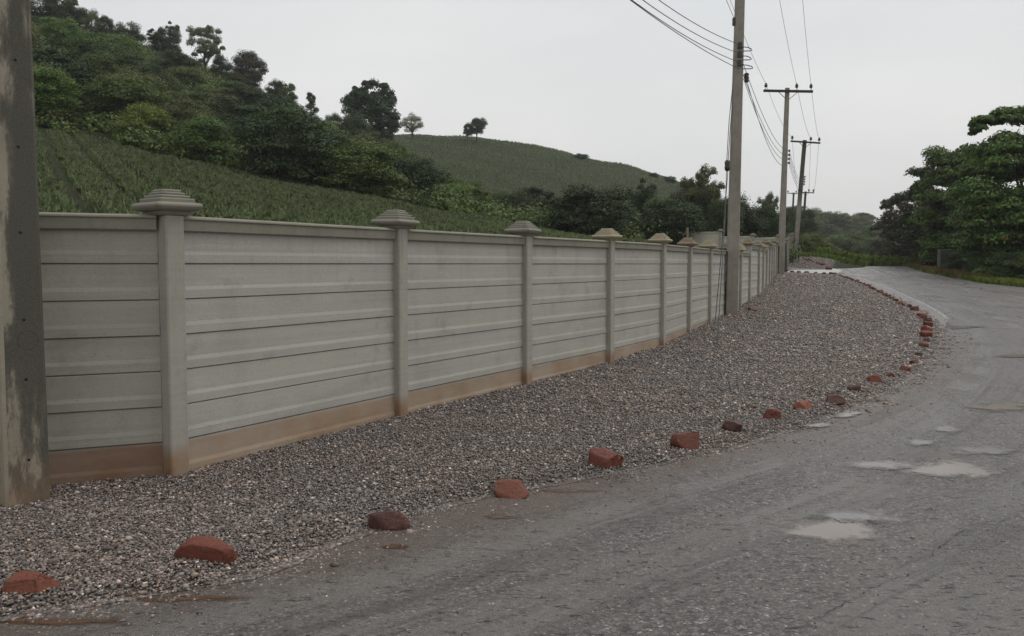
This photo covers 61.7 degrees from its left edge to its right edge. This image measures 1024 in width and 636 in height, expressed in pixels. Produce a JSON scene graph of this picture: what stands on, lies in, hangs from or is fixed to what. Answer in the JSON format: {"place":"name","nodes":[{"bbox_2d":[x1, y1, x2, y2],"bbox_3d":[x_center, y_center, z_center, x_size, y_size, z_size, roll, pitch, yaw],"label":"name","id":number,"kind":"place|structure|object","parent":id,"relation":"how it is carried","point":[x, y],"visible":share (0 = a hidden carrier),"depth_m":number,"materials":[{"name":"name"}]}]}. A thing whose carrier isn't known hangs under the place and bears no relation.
{"place":"outdoors","nodes":[
{"label":"outdoors","id":0,"kind":"place"},
{"bbox_2d":[38,116,914,270],"bbox_3d":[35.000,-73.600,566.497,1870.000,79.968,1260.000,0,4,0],"label":"ground","id":1,"kind":"structure","parent":0,"point":[56,166],"depth_m":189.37,"materials":[{"name":"green plant"}]},
{"bbox_2d":[0,0,49,508],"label":"utility pole","id":2,"kind":"object","parent":1,"relation":"on","point":[24,466],"visible":0.98,"depth_m":6.26,"materials":[{"name":"concrete"}]},
{"bbox_2d":[31,22,50,55],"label":"tree","id":3,"kind":"object","parent":1,"relation":"on","point":[36,37],"visible":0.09,"depth_m":109.22,"materials":[{"name":"green plant"}]},
{"bbox_2d":[31,0,68,19],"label":"tree","id":4,"kind":"object","parent":1,"relation":"on","point":[36,11],"visible":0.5,"depth_m":146.15,"materials":[{"name":"green plant"}]},
{"bbox_2d":[33,66,82,115],"bbox_3d":[-35.669,-16.433,64.433,5.145,4.938,6.144,3,5,42],"label":"tree","id":5,"kind":"object","parent":1,"relation":"on","point":[52,79],"visible":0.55,"depth_m":64.23,"materials":[{"name":"green plant"}]},
{"bbox_2d":[34,16,85,51],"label":"tree","id":6,"kind":"object","parent":1,"relation":"on","point":[52,32],"visible":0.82,"depth_m":117.00,"materials":[{"name":"green plant"}]},
{"bbox_2d":[44,0,88,24],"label":"tree","id":7,"kind":"object","parent":1,"relation":"on","point":[69,5],"visible":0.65,"depth_m":147.66,"materials":[{"name":"green plant"}]},
{"bbox_2d":[33,47,100,105],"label":"tree","id":8,"kind":"object","parent":1,"relation":"on","point":[83,75],"visible":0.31,"depth_m":72.69,"materials":[{"name":"green plant"}]},
{"bbox_2d":[76,8,103,36],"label":"tree","id":9,"kind":"object","parent":1,"relation":"on","point":[89,17],"visible":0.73,"depth_m":149.21,"materials":[{"name":"green plant"}]},
{"bbox_2d":[73,51,125,85],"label":"tree","id":10,"kind":"object","parent":1,"relation":"on","point":[100,64],"visible":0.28,"depth_m":87.92,"materials":[{"name":"green plant"}]},
{"bbox_2d":[62,31,154,79],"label":"tree","id":11,"kind":"object","parent":1,"relation":"on","point":[83,47],"visible":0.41,"depth_m":94.95,"materials":[{"name":"green plant"}]},
{"bbox_2d":[96,35,145,55],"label":"tree","id":12,"kind":"object","parent":1,"relation":"on","point":[126,41],"visible":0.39,"depth_m":128.01,"materials":[{"name":"green plant"}]},
{"bbox_2d":[75,73,176,120],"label":"tree","id":13,"kind":"object","parent":1,"relation":"on","point":[114,88],"visible":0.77,"depth_m":69.12,"materials":[{"name":"green plant"}]},
{"bbox_2d":[111,21,149,50],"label":"tree","id":14,"kind":"object","parent":1,"relation":"on","point":[132,31],"visible":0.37,"depth_m":144.32,"materials":[{"name":"green plant"}]},
{"bbox_2d":[103,64,172,92],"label":"tree","id":15,"kind":"object","parent":1,"relation":"on","point":[142,78],"visible":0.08,"depth_m":86.40,"materials":[{"name":"green plant"}]},
{"bbox_2d":[111,100,175,144],"bbox_3d":[-27.575,-14.354,64.342,4.068,3.949,4.413,2,4,30],"label":"tree","id":16,"kind":"object","parent":1,"relation":"on","point":[149,114],"visible":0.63,"depth_m":63.66,"materials":[{"name":"green plant"}]},
{"bbox_2d":[134,62,172,86],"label":"tree","id":17,"kind":"object","parent":1,"relation":"on","point":[156,68],"visible":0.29,"depth_m":100.15,"materials":[{"name":"green plant"}]},
{"bbox_2d":[145,28,170,53],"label":"tree","id":18,"kind":"object","parent":1,"relation":"on","point":[153,39],"visible":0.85,"depth_m":149.50,"materials":[{"name":"green plant"}]},
{"bbox_2d":[154,21,182,52],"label":"tree","id":19,"kind":"object","parent":1,"relation":"on","point":[174,36],"visible":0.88,"depth_m":149.58,"materials":[{"name":"green plant"}]},
{"bbox_2d":[150,48,201,77],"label":"tree","id":20,"kind":"object","parent":1,"relation":"on","point":[180,59],"visible":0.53,"depth_m":120.64,"materials":[{"name":"green plant"}]},
{"bbox_2d":[144,95,218,140],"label":"tree","id":21,"kind":"object","parent":1,"relation":"on","point":[184,113],"visible":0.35,"depth_m":67.43,"materials":[{"name":"green plant"}]},
{"bbox_2d":[158,92,213,117],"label":"tree","id":22,"kind":"object","parent":1,"relation":"on","point":[192,95],"visible":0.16,"depth_m":76.81,"materials":[{"name":"green plant"}]},
{"bbox_2d":[165,66,209,88],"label":"tree","id":23,"kind":"object","parent":1,"relation":"on","point":[192,74],"visible":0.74,"depth_m":112.40,"materials":[{"name":"green plant"}]},
{"bbox_2d":[163,111,235,163],"bbox_3d":[-22.468,-12.928,62.410,5.249,4.269,4.629,0,4,5],"label":"tree","id":24,"kind":"object","parent":1,"relation":"on","point":[207,135],"visible":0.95,"depth_m":61.51,"materials":[{"name":"green plant"}]},
{"bbox_2d":[185,25,225,71],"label":"tree","id":25,"kind":"object","parent":1,"relation":"on","point":[206,44],"visible":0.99,"depth_m":146.21,"materials":[{"name":"green plant"}]},
{"bbox_2d":[180,89,243,122],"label":"tree","id":26,"kind":"object","parent":1,"relation":"on","point":[215,106],"visible":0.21,"depth_m":82.59,"materials":[{"name":"green plant"}]},
{"bbox_2d":[200,87,239,101],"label":"tree","id":27,"kind":"object","parent":1,"relation":"on","point":[212,94],"visible":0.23,"depth_m":101.27,"materials":[{"name":"green plant"}]},
{"bbox_2d":[209,54,238,78],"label":"tree","id":28,"kind":"object","parent":1,"relation":"on","point":[221,64],"visible":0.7,"depth_m":146.56,"materials":[{"name":"green plant"}]},
{"bbox_2d":[212,80,254,95],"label":"hill","id":29,"kind":"structure","parent":1,"relation":"on","point":[232,85],"depth_m":125.47,"materials":[{"name":"green plant"}]},
{"bbox_2d":[217,71,260,89],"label":"tree","id":30,"kind":"object","parent":1,"relation":"on","point":[237,77],"visible":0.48,"depth_m":144.90,"materials":[{"name":"green plant"}]},
{"bbox_2d":[216,86,266,117],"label":"tree","id":31,"kind":"object","parent":1,"relation":"on","point":[246,95],"visible":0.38,"depth_m":86.95,"materials":[{"name":"green plant"}]},
{"bbox_2d":[230,49,268,86],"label":"tree","id":32,"kind":"object","parent":1,"relation":"on","point":[247,61],"visible":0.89,"depth_m":146.35,"materials":[{"name":"green plant"}]},
{"bbox_2d":[220,104,298,148],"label":"tree","id":33,"kind":"object","parent":1,"relation":"on","point":[246,108],"visible":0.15,"depth_m":75.48,"materials":[{"name":"green plant"}]},
{"bbox_2d":[240,90,301,120],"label":"tree","id":34,"kind":"object","parent":1,"relation":"on","point":[270,102],"visible":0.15,"depth_m":92.81,"materials":[{"name":"green plant"}]},
{"bbox_2d":[264,78,284,100],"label":"tree","id":35,"kind":"object","parent":1,"relation":"on","point":[276,84],"visible":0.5,"depth_m":149.21,"materials":[{"name":"green plant"}]},
{"bbox_2d":[221,101,351,181],"bbox_3d":[-15.969,-12.279,61.944,8.362,6.214,9.274,2,4,24],"label":"tree","id":36,"kind":"object","parent":1,"relation":"on","point":[272,157],"visible":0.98,"depth_m":60.16,"materials":[{"name":"green plant"}]},
{"bbox_2d":[277,83,298,104],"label":"tree","id":37,"kind":"object","parent":1,"relation":"on","point":[285,90],"visible":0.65,"depth_m":148.11,"materials":[{"name":"green plant"}]},
{"bbox_2d":[305,92,319,120],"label":"tree","id":38,"kind":"object","parent":1,"relation":"on","point":[311,97],"visible":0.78,"depth_m":150.44,"materials":[{"name":"green plant"}]},
{"bbox_2d":[36,125,650,242],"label":"pineapple field","id":39,"kind":"structure","parent":1,"relation":"on","point":[217,191],"depth_m":37.31,"materials":[{"name":"green plant"}]},
{"bbox_2d":[338,112,374,136],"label":"tree","id":40,"kind":"object","parent":1,"relation":"on","point":[350,122],"visible":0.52,"depth_m":136.65,"materials":[{"name":"green plant"}]},
{"bbox_2d":[315,133,412,193],"bbox_3d":[-10.994,-10.862,62.398,7.498,4.972,6.613,-3,4,-37],"label":"bush","id":41,"kind":"object","parent":1,"relation":"on","point":[375,167],"visible":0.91,"depth_m":61.09,"materials":[{"name":"green plant"}]},
{"bbox_2d":[350,130,389,145],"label":"bush","id":42,"kind":"object","parent":1,"relation":"on","point":[374,134],"visible":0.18,"depth_m":122.10,"materials":[{"name":"green plant"}]},
{"bbox_2d":[340,78,404,142],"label":"tree","id":43,"kind":"object","parent":1,"relation":"on","point":[382,115],"visible":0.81,"depth_m":144.22,"materials":[{"name":"green plant"}]},
{"bbox_2d":[39,189,778,486],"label":"precast wall","id":44,"kind":"structure","parent":1,"relation":"on","point":[178,341],"depth_m":8.55,"materials":[{"name":"concrete"}]},
{"bbox_2d":[401,112,423,139],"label":"tree","id":45,"kind":"object","parent":1,"relation":"on","point":[412,128],"visible":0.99,"depth_m":211.97,"materials":[{"name":"green plant"}]},
{"bbox_2d":[386,153,445,200],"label":"bush","id":46,"kind":"object","parent":1,"relation":"on","point":[422,176],"visible":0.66,"depth_m":68.52,"materials":[{"name":"green plant"}]},
{"bbox_2d":[379,156,455,196],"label":"bush","id":47,"kind":"object","parent":1,"relation":"on","point":[445,177],"visible":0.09,"depth_m":75.28,"materials":[{"name":"green plant"}]},
{"bbox_2d":[33,21,809,262],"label":"hillside scrub","id":48,"kind":"object","parent":1,"relation":"on","point":[104,124],"visible":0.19,"depth_m":64.13,"materials":[{"name":"green plant"}]},
{"bbox_2d":[432,181,474,200],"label":"bush","id":49,"kind":"object","parent":1,"relation":"on","point":[461,188],"visible":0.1,"depth_m":80.37,"materials":[{"name":"green plant"}]},
{"bbox_2d":[462,187,490,211],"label":"bush","id":50,"kind":"object","parent":1,"relation":"on","point":[476,192],"visible":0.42,"depth_m":71.35,"materials":[{"name":"green plant"}]},
{"bbox_2d":[466,118,487,140],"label":"tree","id":51,"kind":"object","parent":1,"relation":"on","point":[477,125],"visible":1,"depth_m":218.29,"materials":[{"name":"green plant"}]},
{"bbox_2d":[0,256,974,631],"bbox_3d":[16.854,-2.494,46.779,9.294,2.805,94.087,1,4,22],"label":"gravel","id":52,"kind":"structure","parent":1,"relation":"on","point":[96,512],"depth_m":8.31,"materials":[{"name":"grey gravel"}]},
{"bbox_2d":[1,570,60,596],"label":"rock","id":53,"kind":"object","parent":52,"relation":"on","point":[23,581],"visible":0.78,"depth_m":4.65,"materials":[{"name":"red stone"}]},
{"bbox_2d":[173,536,236,565],"bbox_3d":[-1.863,1.418,5.256,0.401,0.150,0.242,1,4,5],"label":"rock","id":54,"kind":"object","parent":52,"relation":"on","point":[209,548],"visible":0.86,"depth_m":5.16,"materials":[{"name":"red stone"}]},
{"bbox_2d":[368,510,409,530],"bbox_3d":[-0.853,1.414,5.984,0.299,0.154,0.179,1,4,19],"label":"rock","id":55,"kind":"object","parent":52,"relation":"on","point":[390,520],"visible":0.75,"depth_m":5.93,"materials":[{"name":"red stone"}]},
{"bbox_2d":[494,479,529,498],"bbox_3d":[-0.007,1.363,6.797,0.280,0.148,0.188,-2,3,17],"label":"rock","id":56,"kind":"object","parent":52,"relation":"on","point":[511,488],"visible":0.93,"depth_m":6.76,"materials":[{"name":"red stone"}]},
{"bbox_2d":[588,448,623,468],"bbox_3d":[0.839,1.250,7.669,0.307,0.176,0.206,3,4,15],"label":"rock","id":57,"kind":"object","parent":52,"relation":"on","point":[603,457],"visible":0.88,"depth_m":7.61,"materials":[{"name":"red stone"}]},
{"bbox_2d":[669,432,698,449],"bbox_3d":[1.688,1.200,8.376,0.325,0.181,0.205,0,4,-18],"label":"rock","id":58,"kind":"object","parent":52,"relation":"on","point":[688,440],"visible":0.76,"depth_m":8.31,"materials":[{"name":"red stone"}]},
{"bbox_2d":[722,419,742,432],"bbox_3d":[2.361,1.157,9.101,0.224,0.150,0.157,-2,4,-19],"label":"rock","id":59,"kind":"object","parent":52,"relation":"on","point":[733,426],"visible":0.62,"depth_m":9.06,"materials":[{"name":"red stone"}]},
{"bbox_2d":[763,83,812,274],"bbox_3d":[16.995,-8.329,53.504,3.052,12.407,0.446,1,4,0],"label":"utility pole","id":60,"kind":"object","parent":52,"relation":"on","point":[782,230],"visible":0.95,"depth_m":53.45,"materials":[{"name":"concrete"}]},
{"bbox_2d":[489,186,533,212],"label":"bush","id":61,"kind":"object","parent":1,"relation":"on","point":[518,199],"visible":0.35,"depth_m":79.67,"materials":[{"name":"green plant"}]},
{"bbox_2d":[508,186,554,214],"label":"tree","id":62,"kind":"object","parent":1,"relation":"on","point":[531,190],"visible":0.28,"depth_m":83.97,"materials":[{"name":"green plant"}]},
{"bbox_2d":[544,182,633,235],"bbox_3d":[5.729,-7.765,64.055,6.727,4.846,7.220,0,4,3],"label":"tree","id":63,"kind":"object","parent":1,"relation":"on","point":[568,217],"visible":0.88,"depth_m":62.61,"materials":[{"name":"green plant"}]},
{"bbox_2d":[597,204,642,230],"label":"tree","id":64,"kind":"object","parent":1,"relation":"on","point":[632,211],"visible":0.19,"depth_m":68.75,"materials":[{"name":"green plant"}]},
{"bbox_2d":[625,178,657,225],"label":"tree","id":65,"kind":"object","parent":1,"relation":"on","point":[650,190],"visible":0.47,"depth_m":78.95,"materials":[{"name":"green plant"}]},
{"bbox_2d":[630,194,707,244],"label":"tree","id":66,"kind":"object","parent":1,"relation":"on","point":[678,217],"visible":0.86,"depth_m":65.58,"materials":[{"name":"green plant"}]},
{"bbox_2d":[677,163,724,231],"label":"tree","id":67,"kind":"object","parent":1,"relation":"on","point":[710,192],"visible":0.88,"depth_m":73.09,"materials":[{"name":"green plant"}]},
{"bbox_2d":[703,196,747,236],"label":"tree","id":68,"kind":"object","parent":1,"relation":"on","point":[715,220],"visible":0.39,"depth_m":70.92,"materials":[{"name":"green plant"}]},
{"bbox_2d":[689,229,778,251],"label":"precast wall","id":69,"kind":"structure","parent":1,"relation":"on","point":[700,238],"depth_m":64.64,"materials":[{"name":"concrete"}]},
{"bbox_2d":[725,0,752,316],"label":"utility pole","id":70,"kind":"object","parent":1,"relation":"on","point":[732,269],"visible":0.99,"depth_m":25.06,"materials":[{"name":"concrete"}]},
{"bbox_2d":[715,84,732,342],"bbox_3d":[5.321,-3.206,21.812,0.294,7.245,7.248,1,4,16],"label":"stay wire","id":71,"kind":"object","parent":70,"relation":"attached to","point":[727,165],"visible":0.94,"depth_m":24.05,"materials":[{"name":"grey metal"}]},
{"bbox_2d":[726,191,767,236],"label":"tree","id":72,"kind":"object","parent":1,"relation":"on","point":[751,222],"visible":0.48,"depth_m":76.64,"materials":[{"name":"green plant"}]},
{"bbox_2d":[756,191,779,232],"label":"tree","id":73,"kind":"object","parent":1,"relation":"on","point":[769,198],"visible":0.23,"depth_m":81.26,"materials":[{"name":"green plant"}]},
{"bbox_2d":[748,202,794,237],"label":"tree","id":74,"kind":"object","parent":1,"relation":"on","point":[771,230],"visible":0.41,"depth_m":78.95,"materials":[{"name":"green plant"}]},
{"bbox_2d":[777,206,804,235],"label":"tree","id":75,"kind":"object","parent":1,"relation":"on","point":[790,214],"visible":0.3,"depth_m":90.61,"materials":[{"name":"green plant"}]},
{"bbox_2d":[790,136,820,253],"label":"utility pole","id":76,"kind":"object","parent":1,"relation":"on","point":[799,199],"visible":0.94,"depth_m":85.73,"materials":[{"name":"grey wood"}]},
{"bbox_2d":[798,236,818,252],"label":"tree","id":77,"kind":"object","parent":1,"relation":"on","point":[807,248],"visible":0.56,"depth_m":90.90,"materials":[{"name":"green plant"}]},
{"bbox_2d":[799,207,820,246],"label":"tree","id":78,"kind":"object","parent":1,"relation":"on","point":[811,225],"visible":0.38,"depth_m":118.39,"materials":[{"name":"green plant"}]},
{"bbox_2d":[799,231,835,248],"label":"tree","id":79,"kind":"object","parent":1,"relation":"on","point":[813,236],"visible":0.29,"depth_m":98.45,"materials":[{"name":"green plant"}]},
{"bbox_2d":[798,251,869,265],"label":"bank grass","id":80,"kind":"structure","parent":1,"relation":"on","point":[843,259],"depth_m":84.06,"materials":[{"name":"green plant"}]},
{"bbox_2d":[826,213,849,227],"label":"tree","id":81,"kind":"object","parent":1,"relation":"on","point":[839,217],"visible":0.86,"depth_m":276.97,"materials":[{"name":"green plant"}]},
{"bbox_2d":[825,234,863,246],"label":"tree","id":82,"kind":"object","parent":1,"relation":"on","point":[837,239],"visible":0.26,"depth_m":158.14,"materials":[{"name":"green plant"}]},
{"bbox_2d":[811,245,910,265],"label":"tall grass","id":83,"kind":"structure","parent":1,"relation":"on","point":[878,260],"depth_m":91.70,"materials":[{"name":"green plant"}]},
{"bbox_2d":[870,198,905,254],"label":"tree","id":84,"kind":"object","parent":1,"relation":"on","point":[886,228],"visible":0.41,"depth_m":92.53,"materials":[{"name":"green plant"}]},
{"bbox_2d":[874,188,932,261],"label":"tree","id":85,"kind":"object","parent":1,"relation":"on","point":[894,215],"visible":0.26,"depth_m":83.78,"materials":[{"name":"green plant"}]},
{"bbox_2d":[891,165,948,251],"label":"tree","id":86,"kind":"object","parent":1,"relation":"on","point":[912,232],"visible":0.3,"depth_m":74.51,"materials":[{"name":"green plant"}]},
{"bbox_2d":[905,144,1009,263],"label":"tree","id":87,"kind":"object","parent":1,"relation":"on","point":[944,159],"visible":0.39,"depth_m":66.24,"materials":[{"name":"green plant"}]},
{"bbox_2d":[900,263,1023,286],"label":"verge grass","id":88,"kind":"structure","parent":1,"relation":"on","point":[1007,281],"depth_m":47.41,"materials":[{"name":"green plant"}]},
{"bbox_2d":[922,183,1005,249],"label":"tree","id":89,"kind":"object","parent":1,"relation":"on","point":[938,208],"visible":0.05,"depth_m":67.88,"materials":[{"name":"green plant"}]},
{"bbox_2d":[945,251,987,268],"bbox_3d":[31.298,-3.772,58.861,2.527,1.868,2.802,-2,4,-31],"label":"shrub","id":90,"kind":"object","parent":1,"relation":"on","point":[958,261],"visible":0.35,"depth_m":58.84,"materials":[{"name":"green plant"}]},
{"bbox_2d":[938,105,1023,274],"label":"tree","id":91,"kind":"object","parent":1,"relation":"on","point":[987,203],"visible":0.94,"depth_m":51.94,"materials":[{"name":"green plant"}]},
{"bbox_2d":[968,252,996,270],"bbox_3d":[29.712,-3.210,52.814,2.746,1.823,2.725,-1,4,-10],"label":"shrub","id":92,"kind":"object","parent":1,"relation":"on","point":[976,262],"visible":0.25,"depth_m":52.93,"materials":[{"name":"green plant"}]},
{"bbox_2d":[987,262,1023,277],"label":"shrub","id":93,"kind":"object","parent":1,"relation":"on","point":[1000,270],"visible":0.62,"depth_m":48.09,"materials":[{"name":"green plant"}]},
{"bbox_2d":[989,250,1023,276],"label":"shrub","id":94,"kind":"object","parent":1,"relation":"on","point":[1010,257],"visible":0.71,"depth_m":48.30,"materials":[{"name":"green plant"}]},
{"bbox_2d":[0,266,1023,635],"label":"road","id":95,"kind":"structure","parent":0,"point":[974,596],"depth_m":5.46,"materials":[{"name":"grey asphalt"}]},
{"bbox_2d":[0,618,117,624],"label":"mud","id":96,"kind":"structure","parent":95,"relation":"on","point":[38,621],"depth_m":4.39,"materials":[{"name":"brown soil"}]},
{"bbox_2d":[137,596,241,601],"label":"mud","id":97,"kind":"structure","parent":95,"relation":"on","point":[182,598],"depth_m":4.70,"materials":[{"name":"brown soil"}]},
{"bbox_2d":[16,356,1023,635],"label":"chippings","id":98,"kind":"object","parent":95,"relation":"on","point":[200,612],"visible":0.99,"depth_m":5.55,"materials":[{"name":"stone"}]},
{"bbox_2d":[774,519,877,543],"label":"puddle","id":99,"kind":"object","parent":95,"relation":"on","point":[831,531],"visible":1,"depth_m":5.90,"materials":[{"name":"liquid"}]},
{"bbox_2d":[824,509,905,521],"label":"puddle","id":100,"kind":"object","parent":95,"relation":"on","point":[834,515],"visible":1,"depth_m":6.23,"materials":[{"name":"grey liquid"}]},
{"bbox_2d":[846,460,928,469],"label":"puddle","id":101,"kind":"object","parent":95,"relation":"on","point":[886,464],"visible":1,"depth_m":7.79,"materials":[{"name":"grey liquid"}]},
{"bbox_2d":[902,460,998,477],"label":"puddle","id":102,"kind":"object","parent":95,"relation":"on","point":[949,468],"visible":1,"depth_m":7.61,"materials":[{"name":"liquid"}]},
{"bbox_2d":[952,446,1016,453],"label":"puddle","id":103,"kind":"object","parent":95,"relation":"on","point":[980,450],"visible":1,"depth_m":8.36,"materials":[{"name":"grey liquid"}]},
{"bbox_2d":[965,402,1023,411],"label":"puddle","id":104,"kind":"object","parent":95,"relation":"on","point":[996,406],"visible":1,"depth_m":10.83,"materials":[{"name":"liquid"}]},
{"bbox_2d":[33,0,1023,221],"label":"sky","id":105,"kind":"structure","parent":0,"point":[604,80],"materials":[{"name":"white"}]},
{"bbox_2d":[841,271,947,326],"bbox_3d":[19.922,-2.077,49.098,1.231,1.425,55.176,1,4,17],"label":"shoulder","id":106,"kind":"object","parent":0,"point":[917,303],"visible":0.62,"depth_m":33.86},
{"bbox_2d":[907,263,994,277],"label":"dry grass","id":107,"kind":"structure","parent":0,"point":[959,272],"depth_m":55.69,"materials":[{"name":"green plant"}]},
{"bbox_2d":[937,250,957,267],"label":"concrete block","id":108,"kind":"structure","parent":107,"relation":"on","point":[942,259],"depth_m":59.64,"materials":[{"name":"grey concrete"}]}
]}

